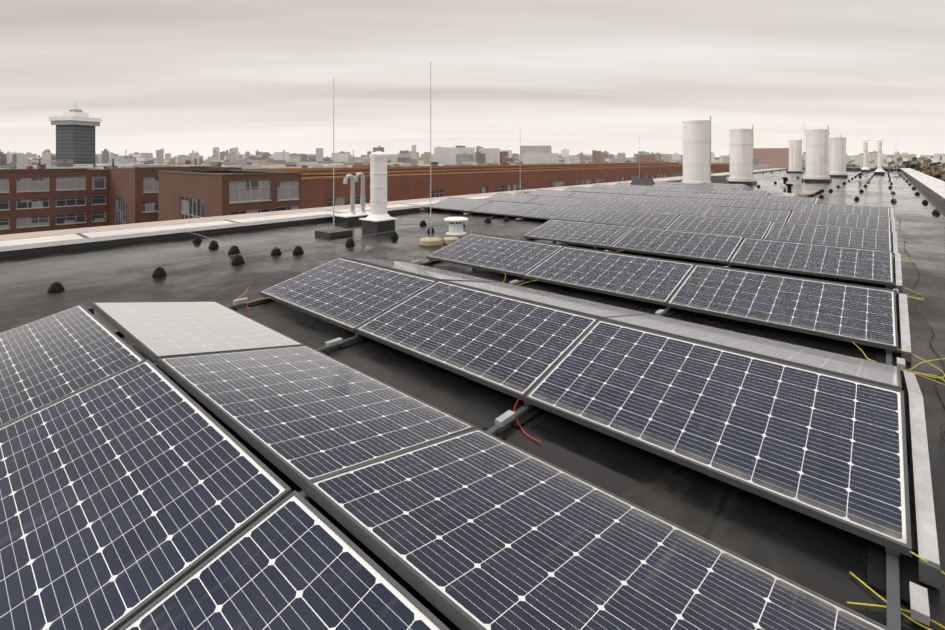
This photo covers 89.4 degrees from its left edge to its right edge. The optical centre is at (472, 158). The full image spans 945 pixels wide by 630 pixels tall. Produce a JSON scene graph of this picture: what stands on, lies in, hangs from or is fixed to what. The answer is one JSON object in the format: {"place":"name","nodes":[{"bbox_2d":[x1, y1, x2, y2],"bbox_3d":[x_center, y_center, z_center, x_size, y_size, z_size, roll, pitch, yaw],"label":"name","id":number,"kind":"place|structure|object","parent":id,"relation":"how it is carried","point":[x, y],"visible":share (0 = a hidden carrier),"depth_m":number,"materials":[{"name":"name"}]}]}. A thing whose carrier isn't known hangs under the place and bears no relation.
{"place":"outdoors","nodes":[
{"label":"outdoors","id":0,"kind":"place"},
{"bbox_2d":[0,168,108,234],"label":"brick building","id":1,"kind":"structure","parent":0,"point":[35,200],"depth_m":64.48,"materials":[{"name":"red brick"}]},
{"bbox_2d":[108,167,241,225],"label":"brick building","id":2,"kind":"structure","parent":0,"point":[133,194],"depth_m":62.53,"materials":[{"name":"red brick"}]},
{"bbox_2d":[158,170,301,220],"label":"brick building","id":3,"kind":"structure","parent":0,"point":[186,194],"depth_m":46.52,"materials":[{"name":"red brick"}]},
{"bbox_2d":[0,160,803,168],"bbox_3d":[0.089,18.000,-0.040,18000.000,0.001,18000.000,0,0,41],"label":"ground","id":4,"kind":"structure","parent":0,"point":[342,164],"depth_m":1449.98,"materials":[{"name":"grey"}]},
{"bbox_2d":[49,102,101,168],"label":"office tower with crown","id":5,"kind":"structure","parent":4,"relation":"on","point":[75,134],"depth_m":453.16,"materials":[{"name":"grey glass"}]},
{"bbox_2d":[301,163,728,208],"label":"long brick building","id":6,"kind":"structure","parent":4,"relation":"on","point":[316,190],"depth_m":96.23,"materials":[{"name":"red brick"}]},
{"bbox_2d":[753,148,788,167],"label":"red brick block","id":7,"kind":"structure","parent":4,"relation":"on","point":[776,157],"depth_m":439.82,"materials":[{"name":"red brick"}]},
{"bbox_2d":[886,166,944,180],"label":"tree","id":8,"kind":"object","parent":4,"relation":"on","point":[937,175],"depth_m":87.86,"materials":[{"name":"green plant"}]},
{"bbox_2d":[888,157,944,173],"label":"tree","id":9,"kind":"object","parent":4,"relation":"on","point":[917,165],"visible":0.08,"depth_m":107.89,"materials":[{"name":"plant"}]},
{"bbox_2d":[241,162,678,173],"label":"building roof","id":10,"kind":"structure","parent":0,"point":[360,169],"depth_m":153.57,"materials":[{"name":"red"}]},
{"bbox_2d":[0,170,944,629],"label":"roof slab","id":11,"kind":"structure","parent":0,"point":[818,556],"depth_m":4.24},
{"bbox_2d":[315,77,352,237],"bbox_3d":[-2.740,-0.050,9.420,0.520,3.100,0.520,0,0,41],"label":"lightning rod","id":12,"kind":"object","parent":11,"relation":"on","point":[333,232],"visible":1,"depth_m":9.39,"materials":[{"name":"metal"}]},
{"bbox_2d":[331,172,369,222],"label":"gooseneck vent pipes","id":13,"kind":"object","parent":11,"relation":"on","point":[352,216],"visible":1,"depth_m":11.52,"materials":[{"name":"metal"}]},
{"bbox_2d":[359,151,397,231],"bbox_3d":[-1.972,0.673,10.039,0.580,1.653,0.580,0,0,41],"label":"flue chimney","id":14,"kind":"object","parent":11,"relation":"on","point":[378,218],"visible":1,"depth_m":9.88,"materials":[{"name":"white metal"}]},
{"bbox_2d":[419,62,458,245],"bbox_3d":[-0.596,-0.100,8.459,0.695,3.200,0.395,0,0,-22],"label":"lightning rod","id":15,"kind":"object","parent":11,"relation":"on","point":[430,241],"visible":0.98,"depth_m":8.39,"materials":[{"name":"metal"}]},
{"bbox_2d":[444,217,468,234],"bbox_3d":[-0.327,1.334,9.524,0.500,0.332,0.500,0,0,41],"label":"roof vent","id":16,"kind":"object","parent":11,"relation":"on","point":[455,225],"visible":1,"depth_m":9.39,"materials":[{"name":"white plastic"}]},
{"bbox_2d":[0,170,943,292],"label":"lightning conductor supports","id":17,"kind":"object","parent":11,"relation":"on","point":[55,286],"visible":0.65,"depth_m":7.58,"materials":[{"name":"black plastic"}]},
{"bbox_2d":[0,167,944,256],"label":"roof parapet","id":18,"kind":"structure","parent":11,"relation":"on","point":[87,237],"depth_m":9.95,"materials":[{"name":"grey concrete"}]},
{"bbox_2d":[86,185,940,629],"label":"panel mounting frame","id":19,"kind":"object","parent":11,"relation":"on","point":[892,575],"visible":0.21,"depth_m":1.97,"materials":[{"name":"silver metal"}]},
{"bbox_2d":[0,181,911,629],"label":"solar array","id":20,"kind":"object","parent":19,"relation":"on","point":[138,491],"visible":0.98,"depth_m":2.25,"materials":[{"name":"glass"}]},
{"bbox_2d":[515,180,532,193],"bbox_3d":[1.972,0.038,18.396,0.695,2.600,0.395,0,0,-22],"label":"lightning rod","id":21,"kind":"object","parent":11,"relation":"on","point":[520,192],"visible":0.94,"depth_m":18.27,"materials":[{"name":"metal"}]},
{"bbox_2d":[233,209,944,629],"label":"cables","id":22,"kind":"object","parent":11,"relation":"on","point":[919,611],"visible":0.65,"depth_m":2.61,"materials":[{"name":"plastic"},{"name":"copper"}]},
{"bbox_2d":[681,116,710,183],"bbox_3d":[11.257,-0.325,24.018,1.480,3.650,1.480,0,0,41],"label":"exhaust stack","id":23,"kind":"object","parent":11,"relation":"on","point":[696,141],"visible":0.98,"depth_m":23.49,"materials":[{"name":"white paint"}]},
{"bbox_2d":[728,125,756,184],"bbox_3d":[15.975,-0.250,28.399,1.440,3.500,1.440,0,0,41],"label":"exhaust stack","id":24,"kind":"object","parent":11,"relation":"on","point":[740,156],"visible":1,"depth_m":27.91,"materials":[{"name":"white paint"}]},
{"bbox_2d":[780,177,787,186],"bbox_3d":[16.873,1.250,25.770,0.400,0.500,0.400,0,0,41],"label":"roof vent","id":25,"kind":"object","parent":11,"relation":"on","point":[784,181],"visible":0.9,"depth_m":25.70,"materials":[{"name":"black plastic"}]},
{"bbox_2d":[783,184,795,196],"bbox_3d":[12.676,1.250,19.087,0.400,0.500,0.400,0,0,41],"label":"roof vent","id":26,"kind":"object","parent":11,"relation":"on","point":[788,193],"visible":1,"depth_m":19.00,"materials":[{"name":"black plastic"}]},
{"bbox_2d":[786,138,803,172],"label":"exhaust stack","id":27,"kind":"object","parent":11,"relation":"on","point":[795,156],"visible":1,"depth_m":50.00,"materials":[{"name":"white paint"}]},
{"bbox_2d":[798,193,814,195],"bbox_3d":[13.641,0.000,19.487,0.695,3.000,0.395,0,0,-22],"label":"lightning rod","id":28,"kind":"object","parent":11,"relation":"on","point":[803,194],"visible":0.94,"depth_m":19.30,"materials":[{"name":"metal"}]},
{"bbox_2d":[802,126,831,181],"bbox_3d":[22.703,-0.335,31.437,1.500,3.670,1.500,0,0,41],"label":"exhaust stack","id":29,"kind":"object","parent":11,"relation":"on","point":[817,145],"visible":1,"depth_m":30.94,"materials":[{"name":"white paint"}]},
{"bbox_2d":[829,135,847,176],"bbox_3d":[30.074,-0.250,39.341,1.380,3.500,1.380,0,0,41],"label":"exhaust stack","id":30,"kind":"object","parent":11,"relation":"on","point":[837,157],"visible":0.94,"depth_m":38.88,"materials":[{"name":"white paint"}]},
{"bbox_2d":[856,173,863,180],"bbox_3d":[26.516,1.250,32.633,0.400,0.500,0.400,0,0,41],"label":"roof vent","id":31,"kind":"object","parent":11,"relation":"on","point":[860,176],"visible":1,"depth_m":32.57,"materials":[{"name":"black plastic"}]},
{"bbox_2d":[851,139,889,171],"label":"ventilation pipe","id":32,"kind":"object","parent":11,"relation":"on","point":[865,158],"visible":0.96,"depth_m":54.22,"materials":[{"name":"white metal"}]},
{"bbox_2d":[863,138,905,174],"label":"ventilation pipe","id":33,"kind":"object","parent":11,"relation":"on","point":[879,171],"visible":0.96,"depth_m":44.90,"materials":[{"name":"white metal"}]},
{"bbox_2d":[893,144,898,173],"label":"lightning rod","id":34,"kind":"object","parent":11,"relation":"on","point":[894,160],"visible":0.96,"depth_m":47.96,"materials":[{"name":"metal"}]},
{"bbox_2d":[0,145,944,171],"bbox_3d":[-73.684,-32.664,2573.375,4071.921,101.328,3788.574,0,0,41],"label":"city skyline","id":35,"kind":"structure","parent":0,"point":[446,156],"depth_m":1463.73},
{"bbox_2d":[0,0,944,159],"label":"sky","id":36,"kind":"structure","parent":0,"point":[177,77],"materials":[{"name":"white"}]},
{"bbox_2d":[630,178,654,184],"bbox_3d":[8.149,1.225,22.872,1.200,0.550,1.000,0,0,41],"label":"rooftop box","id":37,"kind":"object","parent":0,"point":[641,181],"visible":0.4,"depth_m":22.78,"materials":[{"name":"grey metal"}]},
{"bbox_2d":[711,176,728,183],"bbox_3d":[13.492,1.225,26.448,1.200,0.550,1.000,0,0,41],"label":"rooftop box","id":38,"kind":"object","parent":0,"point":[718,179],"visible":0.4,"depth_m":26.21,"materials":[{"name":"grey metal"}]},
{"bbox_2d":[848,160,874,167],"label":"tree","id":39,"kind":"object","parent":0,"point":[851,161],"depth_m":110.47,"materials":[{"name":"plant"}]}
]}

